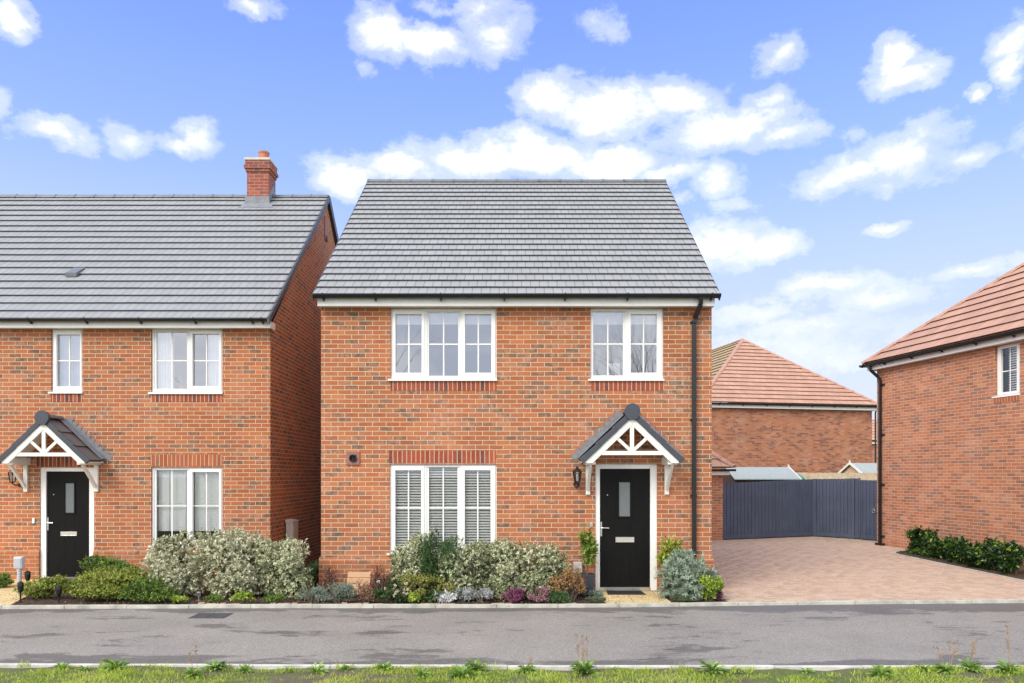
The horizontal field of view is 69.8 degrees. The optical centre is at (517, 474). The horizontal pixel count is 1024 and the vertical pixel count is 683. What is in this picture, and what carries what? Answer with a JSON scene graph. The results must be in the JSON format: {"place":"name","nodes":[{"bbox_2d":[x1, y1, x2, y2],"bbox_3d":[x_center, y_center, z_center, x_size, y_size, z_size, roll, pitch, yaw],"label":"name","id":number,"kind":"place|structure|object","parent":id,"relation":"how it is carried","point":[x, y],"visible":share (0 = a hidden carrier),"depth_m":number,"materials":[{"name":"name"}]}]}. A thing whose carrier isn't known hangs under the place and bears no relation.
{"place":"outdoors","nodes":[
{"label":"outdoors","id":0,"kind":"place"},
{"bbox_2d":[0,579,38,604],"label":"neighbour path","id":1,"kind":"structure","parent":0,"point":[7,597],"depth_m":11.66,"materials":[{"name":"stone"}]},
{"bbox_2d":[0,571,14,587],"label":"shrub","id":2,"kind":"object","parent":1,"relation":"on","point":[5,577],"visible":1,"depth_m":12.33,"materials":[{"name":"green plant"}]},
{"bbox_2d":[14,556,24,593],"bbox_3d":[-7.931,1.608,11.695,0.136,0.605,0.099,0,0,0],"label":"utility post","id":3,"kind":"object","parent":1,"relation":"on","point":[19,563],"visible":0.7,"depth_m":11.67,"materials":[{"name":"white plastic"}]},
{"bbox_2d":[14,560,318,604],"bbox_3d":[-6.175,1.930,14.350,6.050,0.084,7.299,0,0,0],"label":"garden bed","id":4,"kind":"object","parent":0,"point":[38,601],"visible":0.16,"depth_m":11.21,"materials":[{"name":"soil"}]},
{"bbox_2d":[12,574,70,598],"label":"shrub","id":5,"kind":"object","parent":4,"relation":"on","point":[42,587],"visible":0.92,"depth_m":11.30,"materials":[{"name":"green plant"}]},
{"bbox_2d":[52,564,161,600],"bbox_3d":[-6.335,1.671,11.339,1.822,0.557,0.796,0,0,0],"label":"shrub","id":6,"kind":"object","parent":4,"relation":"on","point":[100,583],"visible":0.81,"depth_m":11.16,"materials":[{"name":"green plant"}]},
{"bbox_2d":[75,551,144,582],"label":"shrub","id":7,"kind":"object","parent":4,"relation":"on","point":[102,562],"visible":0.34,"depth_m":11.94,"materials":[{"name":"green plant"}]},
{"bbox_2d":[117,575,178,602],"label":"shrub","id":8,"kind":"object","parent":4,"relation":"on","point":[149,591],"visible":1,"depth_m":10.92,"materials":[{"name":"green plant"}]},
{"bbox_2d":[168,593,189,602],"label":"ground cover plant","id":9,"kind":"object","parent":4,"relation":"on","point":[174,598],"visible":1,"depth_m":10.93,"materials":[{"name":"green plant"}]},
{"bbox_2d":[139,527,226,595],"bbox_3d":[-5.357,1.395,11.761,1.366,1.101,1.110,0,0,0],"label":"variegated shrub","id":10,"kind":"object","parent":4,"relation":"on","point":[165,559],"visible":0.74,"depth_m":11.53,"materials":[{"name":"grey plant"}]},
{"bbox_2d":[205,592,223,602],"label":"ground cover plant","id":11,"kind":"object","parent":4,"relation":"on","point":[215,597],"visible":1,"depth_m":10.94,"materials":[{"name":"green plant"}]},
{"bbox_2d":[183,524,278,598],"bbox_3d":[-4.409,1.358,11.616,1.647,1.174,1.012,0,0,0],"label":"variegated shrub","id":12,"kind":"object","parent":4,"relation":"on","point":[240,571],"visible":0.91,"depth_m":11.39,"materials":[{"name":"grey plant"}]},
{"bbox_2d":[229,588,255,601],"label":"ground cover plant","id":13,"kind":"object","parent":4,"relation":"on","point":[242,595],"visible":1,"depth_m":10.97,"materials":[{"name":"green plant"}]},
{"bbox_2d":[262,590,286,601],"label":"ground cover plant","id":14,"kind":"object","parent":4,"relation":"on","point":[276,598],"visible":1,"depth_m":10.94,"materials":[{"name":"green plant"}]},
{"bbox_2d":[250,534,317,599],"bbox_3d":[-3.672,1.438,11.623,1.006,1.013,1.079,0,0,0],"label":"variegated shrub","id":15,"kind":"object","parent":4,"relation":"on","point":[286,562],"visible":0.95,"depth_m":11.40,"materials":[{"name":"green plant"}]},
{"bbox_2d":[306,560,318,587],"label":"bushy plant","id":16,"kind":"object","parent":4,"relation":"on","point":[315,570],"visible":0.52,"depth_m":12.44,"materials":[{"name":"green plant"}]},
{"bbox_2d":[0,150,338,580],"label":"neighbour house","id":17,"kind":"structure","parent":0,"point":[118,313],"depth_m":13.45,"materials":[{"name":"brick"}]},
{"bbox_2d":[48,329,82,393],"bbox_3d":[-8.236,-2.075,13.463,0.618,1.196,0.193,0,0,0],"label":"window","id":18,"kind":"structure","parent":17,"relation":"in","point":[67,343],"depth_m":13.54,"materials":[{"name":"plastic"}]},
{"bbox_2d":[41,467,93,578],"bbox_3d":[-8.218,0.886,13.444,0.992,2.033,0.116,0,0,0],"label":"door","id":19,"kind":"structure","parent":17,"relation":"in","point":[67,498],"depth_m":13.45,"materials":[{"name":"plastic"}]},
{"bbox_2d":[170,374,194,388],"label":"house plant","id":20,"kind":"object","parent":17,"relation":"on","point":[182,380],"visible":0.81,"depth_m":13.57,"materials":[{"name":"white plant"}]},
{"bbox_2d":[148,467,221,546],"bbox_3d":[-6.046,0.598,13.468,1.352,1.458,0.202,0,0,0],"label":"window","id":21,"kind":"structure","parent":17,"relation":"in","point":[176,505],"depth_m":13.55,"materials":[{"name":"plastic"}]},
{"bbox_2d":[148,329,222,393],"bbox_3d":[-6.046,-2.070,13.457,1.352,1.206,0.180,0,0,0],"label":"window","id":22,"kind":"structure","parent":17,"relation":"in","point":[163,360],"depth_m":13.46,"materials":[{"name":"plastic"}]},
{"bbox_2d":[285,519,298,540],"bbox_3d":[-4.405,1.391,14.375,0.152,1.039,0.370,0,0,0],"label":"meter box","id":23,"kind":"object","parent":17,"relation":"attached to","point":[291,527],"visible":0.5,"depth_m":14.20,"materials":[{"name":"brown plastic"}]},
{"bbox_2d":[306,593,603,603],"bbox_3d":[-0.902,1.932,11.405,4.495,0.088,1.171,0,0,0],"label":"front garden bed","id":24,"kind":"object","parent":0,"point":[580,597],"visible":0.34,"depth_m":11.14,"materials":[{"name":"soil"}]},
{"bbox_2d":[299,582,327,602],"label":"lavender","id":25,"kind":"object","parent":24,"relation":"on","point":[314,592],"visible":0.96,"depth_m":11.03,"materials":[{"name":"green plant"}]},
{"bbox_2d":[320,565,339,596],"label":"bushy plant","id":26,"kind":"object","parent":24,"relation":"on","point":[328,576],"visible":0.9,"depth_m":11.56,"materials":[{"name":"brown plant"}]},
{"bbox_2d":[315,579,361,602],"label":"lavender","id":27,"kind":"object","parent":24,"relation":"on","point":[341,591],"visible":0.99,"depth_m":10.95,"materials":[{"name":"green plant"}]},
{"bbox_2d":[347,571,370,593],"bbox_3d":[-2.510,1.730,11.650,0.369,0.360,0.260,0,0,0],"label":"slatted box","id":28,"kind":"object","parent":24,"relation":"on","point":[351,574],"visible":0.62,"depth_m":11.63,"materials":[{"name":"brown wood"}]},
{"bbox_2d":[0,593,726,604],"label":"bark chips","id":29,"kind":"object","parent":24,"relation":"on","point":[310,602],"visible":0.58,"depth_m":11.05,"materials":[{"name":"brown plant"}]},
{"bbox_2d":[354,578,375,602],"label":"bushy plant","id":30,"kind":"object","parent":24,"relation":"on","point":[364,595],"visible":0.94,"depth_m":11.00,"materials":[{"name":"orange plant"}]},
{"bbox_2d":[370,560,389,594],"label":"bushy plant","id":31,"kind":"object","parent":24,"relation":"on","point":[377,574],"visible":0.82,"depth_m":11.63,"materials":[{"name":"brown plant"}]},
{"bbox_2d":[371,578,414,603],"bbox_3d":[-1.863,1.745,11.055,0.677,0.398,0.426,0,0,0],"label":"skimmia","id":32,"kind":"object","parent":24,"relation":"on","point":[394,594],"visible":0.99,"depth_m":10.98,"materials":[{"name":"green plant"}]},
{"bbox_2d":[386,526,432,595],"bbox_3d":[-1.672,1.379,11.546,0.842,1.129,0.780,0,0,0],"label":"variegated shrub","id":33,"kind":"object","parent":24,"relation":"on","point":[405,556],"visible":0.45,"depth_m":11.40,"materials":[{"name":"green plant"}]},
{"bbox_2d":[408,590,421,601],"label":"ground cover plant","id":34,"kind":"object","parent":24,"relation":"on","point":[412,597],"visible":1,"depth_m":10.88,"materials":[{"name":"green plant"}]},
{"bbox_2d":[398,571,435,602],"bbox_3d":[-1.550,1.687,11.131,0.656,0.514,0.398,0,0,0],"label":"spiraea","id":35,"kind":"object","parent":24,"relation":"on","point":[422,581],"visible":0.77,"depth_m":11.08,"materials":[{"name":"green plant"}]},
{"bbox_2d":[421,588,441,602],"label":"ground cover plant","id":36,"kind":"object","parent":24,"relation":"on","point":[430,596],"visible":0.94,"depth_m":10.93,"materials":[{"name":"green plant"}]},
{"bbox_2d":[411,526,466,594],"bbox_3d":[-1.167,1.365,11.376,0.895,1.156,0.594,0,0,11],"label":"evergreen shrub","id":37,"kind":"object","parent":24,"relation":"on","point":[443,549],"visible":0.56,"depth_m":11.28,"materials":[{"name":"green plant"}]},
{"bbox_2d":[426,576,463,596],"bbox_3d":[-1.107,1.739,11.225,0.598,0.414,0.522,0,0,0],"label":"spiraea","id":38,"kind":"object","parent":24,"relation":"on","point":[440,580],"visible":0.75,"depth_m":11.14,"materials":[{"name":"green plant"}]},
{"bbox_2d":[434,590,456,603],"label":"silver plant","id":39,"kind":"object","parent":24,"relation":"on","point":[447,596],"visible":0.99,"depth_m":10.89,"materials":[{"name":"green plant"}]},
{"bbox_2d":[427,540,489,598],"bbox_3d":[-0.877,1.480,11.388,0.982,0.929,0.690,0,0,-24],"label":"variegated shrub","id":40,"kind":"object","parent":24,"relation":"on","point":[472,560],"visible":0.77,"depth_m":11.29,"materials":[{"name":"green plant"}]},
{"bbox_2d":[454,587,473,601],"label":"cotton lavender","id":41,"kind":"object","parent":24,"relation":"on","point":[467,593],"visible":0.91,"depth_m":11.07,"materials":[{"name":"grey plant"}]},
{"bbox_2d":[470,586,492,601],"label":"cotton lavender","id":42,"kind":"object","parent":24,"relation":"on","point":[482,594],"visible":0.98,"depth_m":11.08,"materials":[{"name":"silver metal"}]},
{"bbox_2d":[473,539,516,590],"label":"variegated shrub","id":43,"kind":"object","parent":24,"relation":"on","point":[487,545],"visible":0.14,"depth_m":11.51,"materials":[{"name":"green plant"}]},
{"bbox_2d":[478,533,549,600],"bbox_3d":[-0.069,1.432,11.399,1.201,1.027,0.827,0,0,0],"label":"variegated shrub","id":44,"kind":"object","parent":24,"relation":"on","point":[514,558],"visible":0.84,"depth_m":11.21,"materials":[{"name":"green plant"}]},
{"bbox_2d":[501,585,527,603],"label":"heather","id":45,"kind":"object","parent":24,"relation":"on","point":[516,595],"visible":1,"depth_m":10.96,"materials":[{"name":"purple plant"}]},
{"bbox_2d":[527,585,550,603],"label":"heather","id":46,"kind":"object","parent":24,"relation":"on","point":[543,594],"visible":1,"depth_m":10.94,"materials":[{"name":"pink plant"}]},
{"bbox_2d":[526,540,572,597],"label":"variegated shrub","id":47,"kind":"object","parent":24,"relation":"on","point":[553,563],"visible":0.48,"depth_m":11.36,"materials":[{"name":"green plant"}]},
{"bbox_2d":[547,589,572,603],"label":"ground cover plant","id":48,"kind":"object","parent":24,"relation":"on","point":[558,596],"visible":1,"depth_m":10.91,"materials":[{"name":"green plant"}]},
{"bbox_2d":[544,563,586,600],"bbox_3d":[0.774,1.652,11.169,0.749,0.588,0.575,0,0,-21],"label":"nandina","id":49,"kind":"object","parent":24,"relation":"on","point":[565,580],"visible":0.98,"depth_m":11.12,"materials":[{"name":"brown plant"}]},
{"bbox_2d":[579,573,595,594],"bbox_3d":[1.110,1.745,11.700,0.256,0.330,0.256,0,0,0],"label":"planter","id":50,"kind":"object","parent":24,"relation":"on","point":[590,579],"visible":0.6,"depth_m":11.59,"materials":[{"name":"metal"}]},
{"bbox_2d":[576,525,598,574],"bbox_3d":[1.148,1.215,11.703,0.377,0.813,0.455,0,0,32],"label":"bay tree","id":51,"kind":"object","parent":50,"relation":"on","point":[589,551],"visible":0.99,"depth_m":11.64,"materials":[{"name":"green plant"}]},
{"bbox_2d":[0,603,1023,669],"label":"road","id":52,"kind":"structure","parent":0,"point":[879,634],"depth_m":8.92,"materials":[{"name":"grey asphalt"}]},
{"bbox_2d":[189,613,215,617],"bbox_3d":[-4.357,1.948,10.160,0.248,0.011,0.360,0,0,0],"label":"inspection cover","id":53,"kind":"object","parent":52,"relation":"on","point":[202,615],"visible":1,"depth_m":10.13,"materials":[{"name":"metal"}]},
{"bbox_2d":[0,663,1022,670],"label":"kerb","id":54,"kind":"object","parent":52,"relation":"on","point":[544,667],"depth_m":7.45,"materials":[{"name":"grey concrete"}]},
{"bbox_2d":[0,599,1023,608],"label":"kerb","id":55,"kind":"structure","parent":52,"relation":"on","point":[589,605],"depth_m":10.78,"materials":[{"name":"grey concrete"}]},
{"bbox_2d":[0,663,1023,682],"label":"grass verge","id":56,"kind":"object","parent":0,"point":[302,674],"depth_m":7.14,"materials":[{"name":"green plant"}]},
{"bbox_2d":[99,658,131,671],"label":"weed","id":57,"kind":"object","parent":56,"relation":"on","point":[111,663],"visible":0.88,"depth_m":7.32,"materials":[{"name":"green plant"}]},
{"bbox_2d":[180,640,205,678],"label":"weed","id":58,"kind":"object","parent":56,"relation":"on","point":[191,672],"visible":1,"depth_m":7.09,"materials":[{"name":"green plant"}]},
{"bbox_2d":[204,658,228,670],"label":"weed","id":59,"kind":"object","parent":56,"relation":"on","point":[214,666],"visible":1,"depth_m":7.35,"materials":[{"name":"green plant"}]},
{"bbox_2d":[306,661,328,674],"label":"weed","id":60,"kind":"object","parent":56,"relation":"on","point":[315,669],"visible":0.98,"depth_m":7.27,"materials":[{"name":"green plant"}]},
{"bbox_2d":[414,667,431,677],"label":"weed","id":61,"kind":"object","parent":56,"relation":"on","point":[423,672],"visible":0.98,"depth_m":7.10,"materials":[{"name":"green plant"}]},
{"bbox_2d":[447,665,474,678],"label":"weed","id":62,"kind":"object","parent":56,"relation":"on","point":[459,672],"visible":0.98,"depth_m":7.09,"materials":[{"name":"green plant"}]},
{"bbox_2d":[464,657,486,674],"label":"weed","id":63,"kind":"object","parent":56,"relation":"on","point":[472,664],"visible":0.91,"depth_m":7.31,"materials":[{"name":"green plant"}]},
{"bbox_2d":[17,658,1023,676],"bbox_3d":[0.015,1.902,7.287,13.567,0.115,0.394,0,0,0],"label":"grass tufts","id":64,"kind":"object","parent":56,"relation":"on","point":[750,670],"visible":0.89,"depth_m":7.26,"materials":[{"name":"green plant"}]},
{"bbox_2d":[517,657,539,674],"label":"weed","id":65,"kind":"object","parent":56,"relation":"on","point":[526,668],"visible":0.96,"depth_m":7.29,"materials":[{"name":"green plant"}]},
{"bbox_2d":[570,633,601,676],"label":"weed","id":66,"kind":"object","parent":56,"relation":"on","point":[586,667],"visible":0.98,"depth_m":7.25,"materials":[{"name":"green plant"}]},
{"bbox_2d":[697,660,729,676],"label":"weed","id":67,"kind":"object","parent":56,"relation":"on","point":[712,668],"visible":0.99,"depth_m":7.18,"materials":[{"name":"green plant"}]},
{"bbox_2d":[866,664,898,678],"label":"weed","id":68,"kind":"object","parent":56,"relation":"on","point":[877,670],"visible":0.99,"depth_m":7.11,"materials":[{"name":"green plant"}]},
{"bbox_2d":[933,639,958,674],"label":"weed","id":69,"kind":"object","parent":56,"relation":"on","point":[944,667],"visible":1,"depth_m":7.24,"materials":[{"name":"green plant"}]},
{"bbox_2d":[956,638,984,671],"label":"weed","id":70,"kind":"object","parent":56,"relation":"on","point":[972,666],"visible":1,"depth_m":7.29,"materials":[{"name":"green plant"}]},
{"bbox_2d":[993,622,1020,675],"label":"weed","id":71,"kind":"object","parent":56,"relation":"on","point":[1004,666],"visible":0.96,"depth_m":7.26,"materials":[{"name":"green plant"}]},
{"bbox_2d":[0,0,1023,420],"label":"sky","id":72,"kind":"structure","parent":0,"point":[844,174],"materials":[{"name":"blue"}]},
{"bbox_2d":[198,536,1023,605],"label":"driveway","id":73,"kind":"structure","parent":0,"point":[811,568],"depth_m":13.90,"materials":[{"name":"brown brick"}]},
{"bbox_2d":[723,479,813,539],"bbox_3d":[7.575,1.024,22.047,3.393,1.772,0.072,0,0,-22],"label":"boarded fence","id":74,"kind":"object","parent":73,"relation":"on","point":[768,509],"visible":1,"depth_m":22.02,"materials":[{"name":"grey wood"}]},
{"bbox_2d":[813,478,860,538],"bbox_3d":[9.631,1.009,22.139,0.095,1.802,1.418,0,0,-42],"label":"boarded fence","id":75,"kind":"object","parent":73,"relation":"on","point":[836,508],"visible":1,"depth_m":22.12,"materials":[{"name":"grey wood"}]},
{"bbox_2d":[861,480,876,540],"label":"side gate","id":76,"kind":"structure","parent":73,"relation":"on","point":[868,509],"depth_m":21.30,"materials":[{"name":"wood"}]},
{"bbox_2d":[600,591,669,603],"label":"front path","id":77,"kind":"structure","parent":0,"point":[652,595],"depth_m":11.29,"materials":[{"name":"stone"}]},
{"bbox_2d":[607,591,645,594],"bbox_3d":[1.737,1.893,11.795,0.600,0.018,0.330,0,0,0],"label":"door mat","id":78,"kind":"object","parent":77,"relation":"on","point":[625,592],"depth_m":11.74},
{"bbox_2d":[655,535,683,566],"bbox_3d":[2.460,1.271,11.700,0.499,0.642,0.402,0,0,-20],"label":"bay tree","id":79,"kind":"object","parent":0,"point":[670,546],"visible":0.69,"depth_m":11.69,"materials":[{"name":"green plant"}]},
{"bbox_2d":[660,593,726,601],"bbox_3d":[2.760,1.933,11.467,0.920,0.079,1.046,0,0,0],"label":"corner garden bed","id":80,"kind":"object","parent":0,"point":[701,599],"visible":0.26,"depth_m":11.21,"materials":[{"name":"soil"}]},
{"bbox_2d":[670,591,697,600],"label":"ground cover plant","id":81,"kind":"object","parent":80,"relation":"on","point":[681,598],"visible":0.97,"depth_m":10.96,"materials":[{"name":"green plant"}]},
{"bbox_2d":[653,547,721,601],"bbox_3d":[2.651,1.533,11.301,1.101,0.847,0.938,0,0,0],"label":"euphorbia","id":82,"kind":"object","parent":80,"relation":"on","point":[685,566],"visible":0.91,"depth_m":11.25,"materials":[{"name":"green plant"}]},
{"bbox_2d":[697,573,724,600],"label":"lime shrub","id":83,"kind":"object","parent":80,"relation":"on","point":[716,584],"visible":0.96,"depth_m":11.04,"materials":[{"name":"green plant"}]},
{"bbox_2d":[712,451,735,539],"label":"garage","id":84,"kind":"structure","parent":0,"point":[718,461],"depth_m":21.40,"materials":[{"name":"brick"}]},
{"bbox_2d":[796,473,876,480],"bbox_3d":[12.039,0.918,26.941,4.309,1.983,0.182,0,0,0],"label":"timber fence","id":85,"kind":"object","parent":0,"point":[867,476],"visible":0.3,"depth_m":27.00,"materials":[{"name":"brown wood"}]},
{"bbox_2d":[838,460,876,472],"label":"garden shed","id":86,"kind":"structure","parent":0,"point":[849,467],"depth_m":28.67,"materials":[{"name":"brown wood"}]},
{"bbox_2d":[872,419,876,462],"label":"house","id":87,"kind":"structure","parent":0,"point":[873,440],"depth_m":60.00,"materials":[{"name":"brick"}]},
{"bbox_2d":[896,550,1023,579],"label":"hedge bed","id":88,"kind":"object","parent":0,"point":[1018,576],"visible":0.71,"depth_m":15.23,"materials":[{"name":"soil"}]},
{"bbox_2d":[900,525,939,554],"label":"clipped bush","id":89,"kind":"object","parent":88,"relation":"on","point":[916,535],"visible":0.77,"depth_m":17.55,"materials":[{"name":"green plant"}]},
{"bbox_2d":[920,531,943,557],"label":"clipped bush","id":90,"kind":"object","parent":88,"relation":"on","point":[925,552],"visible":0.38,"depth_m":16.99,"materials":[{"name":"green plant"}]},
{"bbox_2d":[926,534,951,558],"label":"clipped bush","id":91,"kind":"object","parent":88,"relation":"on","point":[936,548],"visible":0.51,"depth_m":16.55,"materials":[{"name":"green plant"}]},
{"bbox_2d":[942,534,971,562],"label":"clipped bush","id":92,"kind":"object","parent":88,"relation":"on","point":[951,554],"visible":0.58,"depth_m":15.96,"materials":[{"name":"green plant"}]},
{"bbox_2d":[951,539,972,564],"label":"clipped bush","id":93,"kind":"object","parent":88,"relation":"on","point":[961,547],"visible":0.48,"depth_m":15.56,"materials":[{"name":"green plant"}]},
{"bbox_2d":[965,536,1002,568],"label":"clipped bush","id":94,"kind":"object","parent":88,"relation":"on","point":[973,556],"visible":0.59,"depth_m":15.00,"materials":[{"name":"green plant"}]},
{"bbox_2d":[979,537,1006,570],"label":"clipped bush","id":95,"kind":"object","parent":88,"relation":"on","point":[991,560],"visible":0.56,"depth_m":14.50,"materials":[{"name":"green plant"}]},
{"bbox_2d":[997,540,1023,574],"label":"clipped bush","id":96,"kind":"object","parent":88,"relation":"on","point":[1011,555],"visible":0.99,"depth_m":13.97,"materials":[{"name":"green plant"}]},
{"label":"driveway bedding","id":97,"kind":"structure","parent":0,"visible":0},
{"bbox_2d":[723,464,801,482],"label":"garden shed","id":98,"kind":"structure","parent":97,"relation":"on","point":[748,474],"depth_m":23.88,"materials":[{"name":"white paint"}]},
{"bbox_2d":[859,262,1023,563],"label":"corner house","id":99,"kind":"structure","parent":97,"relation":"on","point":[950,420],"depth_m":17.56,"materials":[{"name":"brick"}]},
{"bbox_2d":[992,342,1019,397],"bbox_3d":[10.729,-2.273,16.045,0.150,1.143,0.718,0,0,-11],"label":"window","id":100,"kind":"structure","parent":99,"relation":"in","point":[1000,393],"depth_m":16.01,"materials":[{"name":"plastic"}]},
{"bbox_2d":[893,550,1023,580],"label":"bed edging","id":101,"kind":"object","parent":97,"relation":"on","point":[958,566],"visible":0.35,"depth_m":15.04,"materials":[{"name":"grey concrete"}]},
{"label":"ground","id":102,"kind":"structure","parent":0,"visible":0},
{"bbox_2d":[312,179,720,593],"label":"detached house","id":103,"kind":"structure","parent":102,"relation":"on","point":[478,336],"depth_m":12.00,"materials":[{"name":"brick"}]},
{"bbox_2d":[387,464,496,554],"bbox_3d":[-1.225,0.575,12.048,1.797,1.484,0.166,0,0,0],"label":"window","id":104,"kind":"structure","parent":103,"relation":"in","point":[424,468],"depth_m":12.10,"materials":[{"name":"plastic"}]},
{"bbox_2d":[388,309,496,380],"bbox_3d":[-1.217,-2.126,12.068,1.780,1.195,0.205,0,0,0],"label":"window","id":105,"kind":"structure","parent":103,"relation":"in","point":[424,317],"depth_m":12.03,"materials":[{"name":"plastic"}]},
{"bbox_2d":[572,466,581,487],"bbox_3d":[0.971,0.033,11.890,0.156,0.357,0.216,0,0,0],"label":"wall lantern","id":106,"kind":"object","parent":103,"relation":"attached to","point":[577,478],"depth_m":11.84,"materials":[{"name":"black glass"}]},
{"bbox_2d":[608,363,619,374],"bbox_3d":[1.611,-1.753,12.203,0.209,0.192,0.005,0,0,0],"label":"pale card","id":107,"kind":"object","parent":103,"relation":"in","point":[614,367],"visible":0.88,"depth_m":12.20,"materials":[{"name":"white paper"}]},
{"bbox_2d":[588,309,663,380],"bbox_3d":[1.781,-2.126,12.068,1.240,1.195,0.205,0,0,0],"label":"window","id":108,"kind":"structure","parent":103,"relation":"in","point":[625,317],"depth_m":12.03,"materials":[{"name":"plastic"}]},
{"bbox_2d":[595,464,656,590],"bbox_3d":[1.785,0.865,12.042,1.008,2.074,0.116,0,0,0],"label":"door","id":109,"kind":"structure","parent":103,"relation":"in","point":[625,494],"depth_m":12.05,"materials":[{"name":"plastic"}]},
{"bbox_2d":[712,338,876,472],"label":"house","id":110,"kind":"structure","parent":102,"relation":"on","point":[774,410],"depth_m":32.47,"materials":[{"name":"brick"}]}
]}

